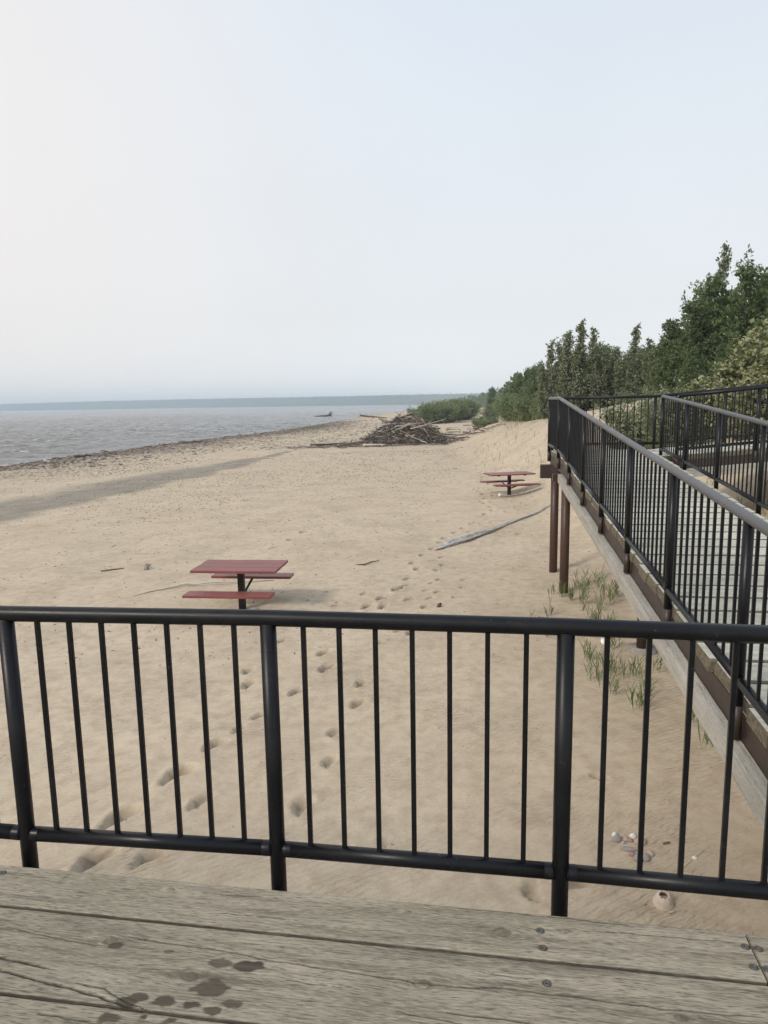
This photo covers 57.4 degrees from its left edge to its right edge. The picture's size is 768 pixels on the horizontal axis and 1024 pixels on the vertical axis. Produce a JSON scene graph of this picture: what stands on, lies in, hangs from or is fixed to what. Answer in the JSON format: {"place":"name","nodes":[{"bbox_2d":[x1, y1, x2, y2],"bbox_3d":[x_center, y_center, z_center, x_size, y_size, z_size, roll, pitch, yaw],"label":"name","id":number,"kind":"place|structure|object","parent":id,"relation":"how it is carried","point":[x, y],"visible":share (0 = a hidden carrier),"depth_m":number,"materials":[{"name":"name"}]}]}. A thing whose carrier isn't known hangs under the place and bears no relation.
{"place":"outdoors","nodes":[
{"label":"outdoors","id":0,"kind":"place"},
{"bbox_2d":[0,404,421,464],"bbox_3d":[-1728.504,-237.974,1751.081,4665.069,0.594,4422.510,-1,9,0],"label":"lake water","id":1,"kind":"structure","parent":0,"point":[26,436],"depth_m":173.52,"materials":[{"name":"grey liquid"}]},
{"bbox_2d":[0,393,485,410],"bbox_3d":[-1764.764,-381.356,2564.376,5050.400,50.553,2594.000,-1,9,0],"label":"hills","id":2,"kind":"structure","parent":0,"point":[240,402],"depth_m":2697.59,"materials":[{"name":"grey"}]},
{"bbox_2d":[0,392,488,410],"bbox_3d":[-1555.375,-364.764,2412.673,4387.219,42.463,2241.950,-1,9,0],"label":"wood","id":3,"kind":"object","parent":2,"relation":"on","point":[398,403],"visible":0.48,"depth_m":2572.98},
{"bbox_2d":[0,397,767,935],"bbox_3d":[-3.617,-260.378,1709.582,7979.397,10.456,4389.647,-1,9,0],"label":"beach","id":4,"kind":"structure","parent":0,"point":[418,569],"depth_m":8.65,"materials":[{"name":"beige sand"}]},
{"bbox_2d":[74,453,92,457],"bbox_3d":[-25.142,-4.815,58.534,1.542,0.426,0.420,-13,44,-46],"label":"driftwood stick","id":5,"kind":"object","parent":4,"relation":"on","point":[75,456],"visible":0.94,"depth_m":58.33,"materials":[{"name":"grey wood"}]},
{"bbox_2d":[101,568,123,571],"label":"twig","id":6,"kind":"object","parent":4,"relation":"on","point":[111,569],"visible":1,"depth_m":15.28,"materials":[{"name":"brown wood"}]},
{"bbox_2d":[144,564,150,569],"bbox_3d":[-5.148,1.200,15.246,0.149,0.165,0.111,-1,9,0],"label":"wood stump","id":7,"kind":"object","parent":4,"relation":"on","point":[146,567],"visible":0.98,"depth_m":15.21,"materials":[{"name":"grey wood"}]},
{"bbox_2d":[180,439,202,443],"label":"driftwood stick","id":8,"kind":"object","parent":4,"relation":"on","point":[190,442],"visible":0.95,"depth_m":76.34,"materials":[{"name":"grey wood"}]},
{"bbox_2d":[133,580,273,595],"bbox_3d":[-3.483,1.419,13.637,2.636,0.109,0.327,-4,9,-17],"label":"white branch","id":9,"kind":"object","parent":4,"relation":"on","point":[186,583],"visible":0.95,"depth_m":13.64,"materials":[{"name":"beige wood"}]},
{"bbox_2d":[182,560,293,608],"bbox_3d":[-2.428,1.421,11.972,1.458,1.052,1.582,0,9,6],"label":"picnic table","id":10,"kind":"object","parent":4,"relation":"on","point":[240,571],"visible":0.88,"depth_m":11.75,"materials":[{"name":"red metal"}]},
{"bbox_2d":[310,442,346,445],"bbox_3d":[-4.336,-5.716,59.152,4.041,0.334,0.935,-4,9,-20],"label":"driftwood log","id":11,"kind":"object","parent":4,"relation":"on","point":[327,444],"visible":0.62,"depth_m":58.72,"materials":[{"name":"wood"}]},
{"bbox_2d":[339,440,370,444],"bbox_3d":[-2.365,-5.809,57.330,2.732,0.559,0.188,-7,9,-5],"label":"driftwood log","id":12,"kind":"object","parent":4,"relation":"on","point":[351,442],"visible":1,"depth_m":57.27,"materials":[{"name":"wood"}]},
{"bbox_2d":[360,414,386,418],"bbox_3d":[-0.895,-8.057,59.549,2.320,0.337,0.366,4,9,-1],"label":"driftwood log","id":13,"kind":"object","parent":4,"relation":"on","point":[372,416],"visible":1,"depth_m":59.40,"materials":[{"name":"brown wood"}]},
{"bbox_2d":[363,444,384,445],"bbox_3d":[-0.792,-5.313,55.868,1.814,0.301,0.236,-1,9,0],"label":"driftwood log","id":14,"kind":"object","parent":4,"relation":"on","point":[372,444],"visible":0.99,"depth_m":55.81,"materials":[{"name":"beige wood"}]},
{"bbox_2d":[0,403,752,933],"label":"beach debris","id":15,"kind":"object","parent":4,"relation":"on","point":[56,463],"visible":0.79,"depth_m":49.91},
{"bbox_2d":[255,414,510,449],"bbox_3d":[0.973,-6.779,59.214,23.242,3.022,9.541,-1,9,0],"label":"brushwood","id":16,"kind":"object","parent":4,"relation":"on","point":[410,443],"visible":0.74,"depth_m":58.11,"materials":[{"name":"brown wood"}]},
{"bbox_2d":[0,865,767,1023],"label":"wooden deck","id":17,"kind":"structure","parent":4,"relation":"on","point":[82,948],"depth_m":2.25,"materials":[{"name":"grey wood"}]},
{"bbox_2d":[0,606,767,916],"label":"railing","id":18,"kind":"object","parent":17,"relation":"on","point":[560,871],"visible":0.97,"depth_m":2.50,"materials":[{"name":"black metal"}]},
{"bbox_2d":[410,404,423,422],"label":"willow shrub","id":19,"kind":"object","parent":4,"relation":"on","point":[416,411],"visible":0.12,"depth_m":118.03,"materials":[{"name":"green plant"}]},
{"bbox_2d":[405,404,434,420],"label":"willow shrub","id":20,"kind":"object","parent":4,"relation":"on","point":[408,410],"visible":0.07,"depth_m":119.61,"materials":[{"name":"green plant"}]},
{"bbox_2d":[410,419,444,428],"bbox_3d":[3.741,-7.290,57.991,3.845,0.754,0.251,-8,11,-37],"label":"driftwood log","id":21,"kind":"object","parent":4,"relation":"on","point":[427,424],"visible":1,"depth_m":57.79,"materials":[{"name":"grey wood"}]},
{"bbox_2d":[414,402,449,423],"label":"willow shrub","id":22,"kind":"object","parent":4,"relation":"on","point":[428,413],"visible":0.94,"depth_m":114.38,"materials":[{"name":"green plant"}]},
{"bbox_2d":[417,401,459,423],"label":"willow shrub","id":23,"kind":"object","parent":4,"relation":"on","point":[450,413],"visible":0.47,"depth_m":115.83,"materials":[{"name":"green plant"}]},
{"bbox_2d":[426,401,462,422],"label":"willow shrub","id":24,"kind":"object","parent":4,"relation":"on","point":[451,420],"visible":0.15,"depth_m":118.77,"materials":[{"name":"green plant"}]},
{"bbox_2d":[430,432,458,439],"bbox_3d":[5.443,-6.254,58.672,3.218,0.216,0.203,14,9,1],"label":"driftwood log","id":25,"kind":"object","parent":4,"relation":"on","point":[443,435],"visible":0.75,"depth_m":58.63,"materials":[{"name":"wood"}]},
{"bbox_2d":[431,399,473,421],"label":"willow shrub","id":26,"kind":"object","parent":4,"relation":"on","point":[463,405],"visible":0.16,"depth_m":121.81,"materials":[{"name":"green plant"}]},
{"bbox_2d":[433,399,472,418],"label":"willow shrub","id":27,"kind":"object","parent":4,"relation":"on","point":[453,400],"visible":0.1,"depth_m":131.15,"materials":[{"name":"green plant"}]},
{"bbox_2d":[455,397,475,419],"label":"willow shrub","id":28,"kind":"object","parent":4,"relation":"on","point":[467,402],"visible":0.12,"depth_m":131.74,"materials":[{"name":"green plant"}]},
{"bbox_2d":[462,397,481,419],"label":"willow shrub","id":29,"kind":"object","parent":4,"relation":"on","point":[474,410],"visible":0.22,"depth_m":132.18,"materials":[{"name":"green plant"}]},
{"bbox_2d":[463,399,482,417],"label":"willow shrub","id":30,"kind":"object","parent":4,"relation":"on","point":[478,406],"visible":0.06,"depth_m":139.62,"materials":[{"name":"green plant"}]},
{"bbox_2d":[470,415,499,429],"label":"willow shrub","id":31,"kind":"object","parent":4,"relation":"on","point":[483,422],"visible":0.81,"depth_m":81.10,"materials":[{"name":"green plant"}]},
{"bbox_2d":[477,403,499,419],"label":"willow shrub","id":32,"kind":"object","parent":4,"relation":"on","point":[489,411],"visible":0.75,"depth_m":128.08,"materials":[{"name":"green plant"}]},
{"bbox_2d":[485,387,496,405],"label":"poplar tree","id":33,"kind":"object","parent":4,"relation":"on","point":[492,395],"visible":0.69,"depth_m":187.31,"materials":[{"name":"green plant"}]},
{"bbox_2d":[434,504,549,550],"bbox_3d":[3.131,0.356,18.770,0.306,0.239,6.411,6,14,37],"label":"driftwood log","id":34,"kind":"object","parent":4,"relation":"on","point":[457,540],"visible":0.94,"depth_m":17.64,"materials":[{"name":"grey wood"}]},
{"bbox_2d":[440,366,552,406],"bbox_3d":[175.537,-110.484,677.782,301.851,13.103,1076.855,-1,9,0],"label":"distant wood","id":35,"kind":"object","parent":4,"relation":"on","point":[482,396],"visible":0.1,"depth_m":338.77,"materials":[{"name":"green plant"}]},
{"bbox_2d":[490,400,516,419],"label":"beach bush","id":36,"kind":"object","parent":4,"relation":"on","point":[503,417],"visible":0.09,"depth_m":59.33,"materials":[{"name":"green plant"}]},
{"bbox_2d":[491,392,519,420],"bbox_3d":[11.559,-9.528,63.681,4.877,2.722,4.621,-8,11,-40],"label":"beach bush","id":37,"kind":"object","parent":4,"relation":"on","point":[503,402],"visible":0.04,"depth_m":62.94,"materials":[{"name":"green plant"}]},
{"bbox_2d":[503,386,508,395],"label":"shore tree","id":38,"kind":"object","parent":4,"relation":"on","point":[506,391],"visible":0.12,"depth_m":147.71,"materials":[{"name":"green plant"}]},
{"bbox_2d":[480,471,539,494],"bbox_3d":[4.406,-0.848,24.672,1.638,1.052,1.582,-3,9,-13],"label":"picnic table","id":39,"kind":"object","parent":4,"relation":"on","point":[509,485],"visible":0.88,"depth_m":24.48,"materials":[{"name":"red metal"}]},
{"bbox_2d":[491,389,531,420],"bbox_3d":[11.010,-8.678,57.135,3.384,2.622,4.504,-7,11,-36],"label":"beach bush","id":40,"kind":"object","parent":4,"relation":"on","point":[508,405],"visible":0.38,"depth_m":57.13,"materials":[{"name":"green plant"}]},
{"bbox_2d":[509,378,517,393],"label":"shore tree","id":41,"kind":"object","parent":4,"relation":"on","point":[512,387],"visible":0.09,"depth_m":86.33,"materials":[{"name":"green plant"}]},
{"bbox_2d":[512,371,522,397],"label":"shore tree","id":42,"kind":"object","parent":4,"relation":"on","point":[517,386],"visible":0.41,"depth_m":78.54,"materials":[{"name":"green plant"}]},
{"bbox_2d":[511,402,534,421],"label":"beach bush","id":43,"kind":"object","parent":4,"relation":"on","point":[524,417],"visible":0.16,"depth_m":54.78,"materials":[{"name":"green plant"}]},
{"bbox_2d":[279,388,767,745],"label":"beach grass","id":44,"kind":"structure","parent":4,"relation":"on","point":[589,654],"depth_m":10.41,"materials":[{"name":"green plant"}]},
{"bbox_2d":[519,366,530,392],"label":"shore tree","id":45,"kind":"object","parent":4,"relation":"on","point":[526,374],"visible":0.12,"depth_m":72.52,"materials":[{"name":"green plant"}]},
{"bbox_2d":[518,379,532,397],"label":"poplar tree","id":46,"kind":"object","parent":4,"relation":"on","point":[526,387],"visible":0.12,"depth_m":58.84,"materials":[{"name":"green plant"}]},
{"bbox_2d":[513,390,544,420],"bbox_3d":[11.668,-7.747,51.183,4.114,2.424,4.342,-5,10,-22],"label":"beach bush","id":47,"kind":"object","parent":4,"relation":"on","point":[518,405],"visible":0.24,"depth_m":51.48,"materials":[{"name":"green plant"}]},
{"bbox_2d":[524,372,546,418],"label":"poplar tree","id":48,"kind":"object","parent":4,"relation":"on","point":[532,389],"visible":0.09,"depth_m":52.23,"materials":[{"name":"green plant"}]},
{"bbox_2d":[526,359,545,389],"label":"shore tree","id":49,"kind":"object","parent":4,"relation":"on","point":[532,373],"visible":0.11,"depth_m":63.00,"materials":[{"name":"green plant"}]},
{"bbox_2d":[533,394,547,418],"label":"beach bush","id":50,"kind":"object","parent":4,"relation":"on","point":[540,414],"visible":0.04,"depth_m":48.82,"materials":[{"name":"green plant"}]},
{"bbox_2d":[527,362,555,399],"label":"poplar tree","id":51,"kind":"object","parent":4,"relation":"on","point":[554,369],"depth_m":53.65,"materials":[{"name":"green plant"}]},
{"bbox_2d":[535,350,555,418],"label":"poplar tree","id":52,"kind":"object","parent":4,"relation":"on","point":[542,403],"visible":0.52,"depth_m":46.24,"materials":[{"name":"green plant"}]},
{"bbox_2d":[536,337,563,413],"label":"poplar tree","id":53,"kind":"object","parent":4,"relation":"on","point":[550,354],"visible":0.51,"depth_m":45.22,"materials":[{"name":"green plant"}]},
{"bbox_2d":[554,330,574,401],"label":"poplar tree","id":54,"kind":"object","parent":4,"relation":"on","point":[567,344],"visible":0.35,"depth_m":43.86,"materials":[{"name":"green plant"}]},
{"bbox_2d":[557,318,589,408],"bbox_3d":[11.755,-8.794,43.231,2.130,6.080,1.544,2,9,18],"label":"poplar tree","id":55,"kind":"object","parent":4,"relation":"on","point":[578,371],"visible":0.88,"depth_m":43.00,"materials":[{"name":"green plant"}]},
{"bbox_2d":[574,326,604,410],"bbox_3d":[12.907,-8.747,44.196,2.080,5.786,1.685,3,9,22],"label":"poplar tree","id":56,"kind":"object","parent":4,"relation":"on","point":[593,340],"visible":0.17,"depth_m":44.02,"materials":[{"name":"green plant"}]},
{"bbox_2d":[582,341,613,410],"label":"poplar tree","id":57,"kind":"object","parent":4,"relation":"on","point":[598,378],"visible":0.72,"depth_m":42.22,"materials":[{"name":"green plant"}]},
{"bbox_2d":[587,388,622,408],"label":"beach bush","id":58,"kind":"object","parent":4,"relation":"on","point":[612,403],"visible":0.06,"depth_m":43.09,"materials":[{"name":"green plant"}]},
{"bbox_2d":[584,341,629,388],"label":"poplar tree","id":59,"kind":"object","parent":4,"relation":"on","point":[601,349],"visible":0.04,"depth_m":50.89,"materials":[{"name":"green plant"}]},
{"bbox_2d":[604,346,622,405],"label":"poplar tree","id":60,"kind":"object","parent":4,"relation":"on","point":[615,352],"visible":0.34,"depth_m":43.08,"materials":[{"name":"green plant"}]},
{"bbox_2d":[612,835,621,842],"bbox_3d":[1.802,2.533,5.430,0.076,0.058,0.068,-4,9,-17],"label":"stone","id":61,"kind":"object","parent":4,"relation":"on","point":[616,838],"visible":1,"depth_m":5.41,"materials":[{"name":"grey stone"}]},
{"bbox_2d":[606,347,630,391],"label":"poplar tree","id":62,"kind":"object","parent":4,"relation":"on","point":[623,372],"visible":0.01,"depth_m":51.72,"materials":[{"name":"green plant"}]},
{"bbox_2d":[590,389,660,449],"bbox_3d":[7.328,-2.341,19.553,2.846,2.197,2.964,3,9,21],"label":"dune bush","id":63,"kind":"object","parent":4,"relation":"on","point":[622,431],"visible":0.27,"depth_m":18.82,"materials":[{"name":"green plant"}]},
{"bbox_2d":[623,835,628,841],"bbox_3d":[1.878,2.535,5.437,0.045,0.037,0.073,5,11,34],"label":"stone","id":64,"kind":"object","parent":4,"relation":"on","point":[625,838],"visible":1,"depth_m":5.42,"materials":[{"name":"beige stone"}]},
{"bbox_2d":[611,322,642,404],"bbox_3d":[14.370,-8.299,41.251,1.854,5.570,1.344,-3,9,-11],"label":"poplar tree","id":65,"kind":"object","parent":4,"relation":"on","point":[633,362],"visible":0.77,"depth_m":41.11,"materials":[{"name":"green plant"}]},
{"bbox_2d":[620,846,635,851],"bbox_3d":[1.852,2.556,5.315,0.121,0.034,0.049,1,9,14],"label":"stone","id":66,"kind":"object","parent":4,"relation":"on","point":[626,848],"visible":1,"depth_m":5.30,"materials":[{"name":"grey stone"}]},
{"bbox_2d":[629,833,636,838],"bbox_3d":[1.939,2.529,5.462,0.058,0.049,0.048,-3,9,-11],"label":"stone","id":67,"kind":"object","parent":4,"relation":"on","point":[632,835],"visible":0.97,"depth_m":5.45,"materials":[{"name":"white stone"}]},
{"bbox_2d":[622,344,644,359],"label":"poplar tree","id":68,"kind":"object","parent":4,"relation":"on","point":[640,356],"visible":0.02,"depth_m":58.10,"materials":[{"name":"green plant"}]},
{"bbox_2d":[618,384,659,404],"bbox_3d":[14.489,-6.233,38.793,2.887,1.700,3.047,1,9,13],"label":"beach bush","id":69,"kind":"object","parent":4,"relation":"on","point":[650,388],"visible":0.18,"depth_m":38.90,"materials":[{"name":"green plant"}]},
{"bbox_2d":[634,838,646,845],"bbox_3d":[1.971,2.538,5.388,0.100,0.067,0.074,-2,9,-6],"label":"stone","id":70,"kind":"object","parent":4,"relation":"on","point":[636,841],"visible":0.55,"depth_m":5.37,"materials":[{"name":"beige stone"}]},
{"bbox_2d":[632,337,657,393],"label":"poplar tree","id":71,"kind":"object","parent":4,"relation":"on","point":[649,341],"visible":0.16,"depth_m":42.09,"materials":[{"name":"green plant"}]},
{"bbox_2d":[601,381,691,447],"bbox_3d":[7.487,-2.488,19.036,2.721,2.101,2.834,-7,11,-35],"label":"dune bush","id":72,"kind":"object","parent":4,"relation":"on","point":[625,413],"visible":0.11,"depth_m":18.96,"materials":[{"name":"green plant"}]},
{"bbox_2d":[643,853,650,861],"bbox_3d":[1.943,2.570,5.206,0.071,0.055,0.073,2,9,21],"label":"stone","id":73,"kind":"object","parent":4,"relation":"on","point":[646,857],"visible":0.76,"depth_m":5.18,"materials":[{"name":"grey stone"}]},
{"bbox_2d":[640,348,658,386],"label":"poplar tree","id":74,"kind":"object","parent":4,"relation":"on","point":[649,361],"visible":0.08,"depth_m":39.70,"materials":[{"name":"green plant"}]},
{"bbox_2d":[647,849,653,856],"bbox_3d":[1.999,2.561,5.262,0.044,0.043,0.080,-2,9,-6],"label":"stone","id":75,"kind":"object","parent":4,"relation":"on","point":[650,853],"visible":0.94,"depth_m":5.24,"materials":[{"name":"beige stone"}]},
{"bbox_2d":[638,343,663,386],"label":"poplar tree","id":76,"kind":"object","parent":4,"relation":"on","point":[644,349],"visible":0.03,"depth_m":50.68,"materials":[{"name":"green plant"}]},
{"bbox_2d":[540,449,767,829],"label":"boardwalk ramp","id":77,"kind":"structure","parent":4,"relation":"on","point":[641,588],"depth_m":5.95,"materials":[{"name":"grey wood"}]},
{"bbox_2d":[547,397,767,738],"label":"ramp railing","id":78,"kind":"object","parent":77,"relation":"attached to","point":[569,425],"visible":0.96,"depth_m":5.20,"materials":[{"name":"metal"}]},
{"bbox_2d":[659,395,767,514],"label":"ramp railing","id":79,"kind":"object","parent":77,"relation":"attached to","point":[715,476],"visible":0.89,"depth_m":9.33,"materials":[{"name":"metal"}]},
{"bbox_2d":[653,890,675,912],"bbox_3d":[1.893,2.622,4.732,0.136,0.118,0.162,-1,9,0],"label":"clay pot","id":80,"kind":"object","parent":4,"relation":"on","point":[663,904],"visible":0.98,"depth_m":4.70,"materials":[{"name":"beige ceramic"}]},
{"bbox_2d":[632,286,725,393],"bbox_3d":[13.243,-7.248,30.830,3.928,4.933,3.968,-1,9,0],"label":"windblown tree","id":81,"kind":"object","parent":4,"relation":"on","point":[669,360],"visible":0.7,"depth_m":30.28,"materials":[{"name":"green plant"}]},
{"bbox_2d":[629,377,741,448],"bbox_3d":[7.479,-2.381,17.898,2.853,2.115,2.739,-1,9,-3],"label":"dune bush","id":82,"kind":"object","parent":4,"relation":"on","point":[645,414],"visible":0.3,"depth_m":17.52,"materials":[{"name":"green plant"}]},
{"bbox_2d":[674,345,711,390],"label":"windblown tree","id":83,"kind":"object","parent":4,"relation":"on","point":[692,368],"visible":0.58,"depth_m":26.50,"materials":[{"name":"green plant"}]},
{"bbox_2d":[691,376,711,411],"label":"poplar sapling","id":84,"kind":"object","parent":4,"relation":"on","point":[704,385],"visible":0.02,"depth_m":18.74,"materials":[{"name":"green plant"}]},
{"bbox_2d":[697,718,707,749],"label":"reed shoot","id":85,"kind":"object","parent":4,"relation":"on","point":[699,734],"visible":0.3,"depth_m":6.80,"materials":[{"name":"green plant"}]},
{"bbox_2d":[649,439,767,476],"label":"ramp","id":86,"kind":"structure","parent":4,"relation":"on","point":[693,472],"depth_m":11.97,"materials":[{"name":"grey wood"}]},
{"bbox_2d":[550,384,767,460],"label":"platform railing","id":87,"kind":"object","parent":86,"relation":"attached to","point":[653,442],"visible":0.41,"depth_m":13.59,"materials":[{"name":"black metal"}]},
{"bbox_2d":[674,385,767,465],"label":"ramp railing","id":88,"kind":"object","parent":86,"relation":"attached to","point":[727,391],"visible":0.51,"depth_m":11.78,"materials":[{"name":"black metal"}]},
{"bbox_2d":[684,361,735,429],"bbox_3d":[8.605,-2.873,17.735,1.894,1.880,1.287,-5,10,-24],"label":"poplar sapling","id":89,"kind":"object","parent":4,"relation":"on","point":[721,373],"visible":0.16,"depth_m":17.52,"materials":[{"name":"green plant"}]},
{"bbox_2d":[681,272,740,367],"bbox_3d":[14.943,-7.827,31.775,3.414,5.804,4.269,4,10,31],"label":"windblown tree","id":90,"kind":"object","parent":4,"relation":"on","point":[712,290],"visible":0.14,"depth_m":30.91,"materials":[{"name":"green plant"}]},
{"bbox_2d":[694,241,731,307],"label":"poplar tree","id":91,"kind":"object","parent":4,"relation":"on","point":[723,265],"visible":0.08,"depth_m":33.66,"materials":[{"name":"green plant"}]},
{"bbox_2d":[705,323,750,381],"bbox_3d":[13.209,-5.712,26.732,2.128,2.813,2.150,1,9,11],"label":"windblown tree","id":92,"kind":"object","parent":4,"relation":"on","point":[725,353],"visible":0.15,"depth_m":26.52,"materials":[{"name":"green plant"}]},
{"bbox_2d":[705,344,759,418],"bbox_3d":[8.738,-3.088,17.296,1.519,2.108,1.561,-9,12,-42],"label":"poplar sapling","id":93,"kind":"object","parent":4,"relation":"on","point":[729,365],"visible":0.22,"depth_m":17.15,"materials":[{"name":"green plant"}]},
{"bbox_2d":[702,243,767,375],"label":"windblown tree","id":94,"kind":"object","parent":4,"relation":"on","point":[749,310],"visible":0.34,"depth_m":29.79,"materials":[{"name":"green plant"}]},
{"bbox_2d":[710,371,767,440],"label":"poplar sapling","id":95,"kind":"object","parent":4,"relation":"on","point":[753,376],"visible":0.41,"depth_m":15.38,"materials":[{"name":"green plant"}]},
{"bbox_2d":[729,318,767,405],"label":"poplar sapling","id":96,"kind":"object","parent":4,"relation":"on","point":[755,336],"visible":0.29,"depth_m":16.75,"materials":[{"name":"green plant"}]},
{"bbox_2d":[737,267,767,314],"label":"windblown tree","id":97,"kind":"object","parent":4,"relation":"on","point":[766,269],"visible":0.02,"depth_m":30.94,"materials":[{"name":"green plant"}]},
{"bbox_2d":[747,340,767,396],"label":"poplar sapling","id":98,"kind":"object","parent":4,"relation":"on","point":[762,369],"visible":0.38,"depth_m":15.66,"materials":[{"name":"green plant"}]},
{"bbox_2d":[0,0,767,403],"label":"sky","id":99,"kind":"structure","parent":0,"point":[200,199],"materials":[{"name":"white"}]}
]}

